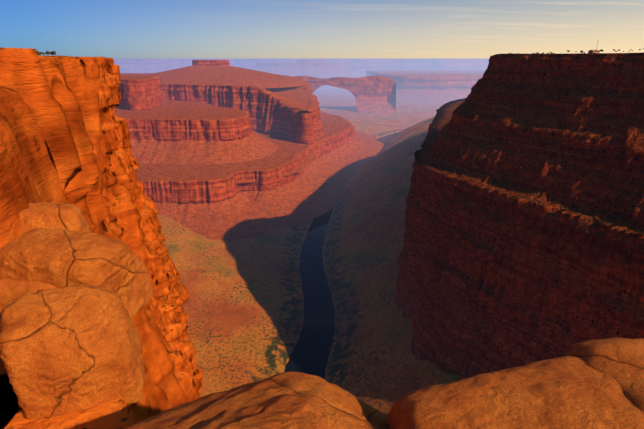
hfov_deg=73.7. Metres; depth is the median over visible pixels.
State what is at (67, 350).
boulder
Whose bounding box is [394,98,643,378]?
cliff
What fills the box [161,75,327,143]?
cliff face
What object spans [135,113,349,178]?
bench cap
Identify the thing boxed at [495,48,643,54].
shrubs
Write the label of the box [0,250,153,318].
boulder
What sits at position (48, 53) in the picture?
shrubs
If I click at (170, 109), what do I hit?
bench cap
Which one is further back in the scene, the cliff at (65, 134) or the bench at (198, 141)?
the bench at (198, 141)
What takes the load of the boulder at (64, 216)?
on the boulder at (59, 258)
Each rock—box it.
[124,372,386,428]
[385,355,643,428]
[567,337,643,412]
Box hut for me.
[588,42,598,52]
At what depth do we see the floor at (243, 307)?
747.85 m
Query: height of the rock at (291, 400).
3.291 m
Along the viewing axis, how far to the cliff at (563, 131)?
410.61 m
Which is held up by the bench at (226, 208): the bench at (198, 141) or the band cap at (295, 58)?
the bench at (198, 141)
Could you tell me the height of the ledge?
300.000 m
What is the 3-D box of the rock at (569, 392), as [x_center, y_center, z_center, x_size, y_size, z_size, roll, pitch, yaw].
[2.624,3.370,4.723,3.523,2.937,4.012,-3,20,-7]
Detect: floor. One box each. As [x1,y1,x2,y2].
[157,116,461,414]
[313,85,449,119]
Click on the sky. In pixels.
(485, 29)
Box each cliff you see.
[0,48,202,417]
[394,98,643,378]
[412,52,643,249]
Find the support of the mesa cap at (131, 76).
on the cliff at (145, 94)
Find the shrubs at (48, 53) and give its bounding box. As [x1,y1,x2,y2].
[37,50,55,54]
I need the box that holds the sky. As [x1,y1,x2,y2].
[0,0,643,58]
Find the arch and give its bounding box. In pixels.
[293,76,395,112]
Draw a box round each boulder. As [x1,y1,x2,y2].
[0,228,136,292]
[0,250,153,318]
[0,285,144,419]
[0,302,5,375]
[19,202,91,233]
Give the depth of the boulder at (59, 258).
9.11 m
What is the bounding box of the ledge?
[0,373,147,428]
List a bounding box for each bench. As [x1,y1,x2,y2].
[126,101,314,183]
[138,112,383,240]
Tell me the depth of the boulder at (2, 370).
8.26 m
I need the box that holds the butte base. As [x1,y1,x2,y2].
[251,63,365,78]
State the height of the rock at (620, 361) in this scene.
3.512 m
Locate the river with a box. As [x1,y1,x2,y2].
[284,132,398,378]
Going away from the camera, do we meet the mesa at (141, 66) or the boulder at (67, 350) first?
the boulder at (67, 350)
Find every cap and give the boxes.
[113,58,478,58]
[114,100,241,118]
[120,60,311,112]
[120,74,149,79]
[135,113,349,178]
[259,62,295,62]
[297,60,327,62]
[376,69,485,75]
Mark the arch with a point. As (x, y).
(373, 94)

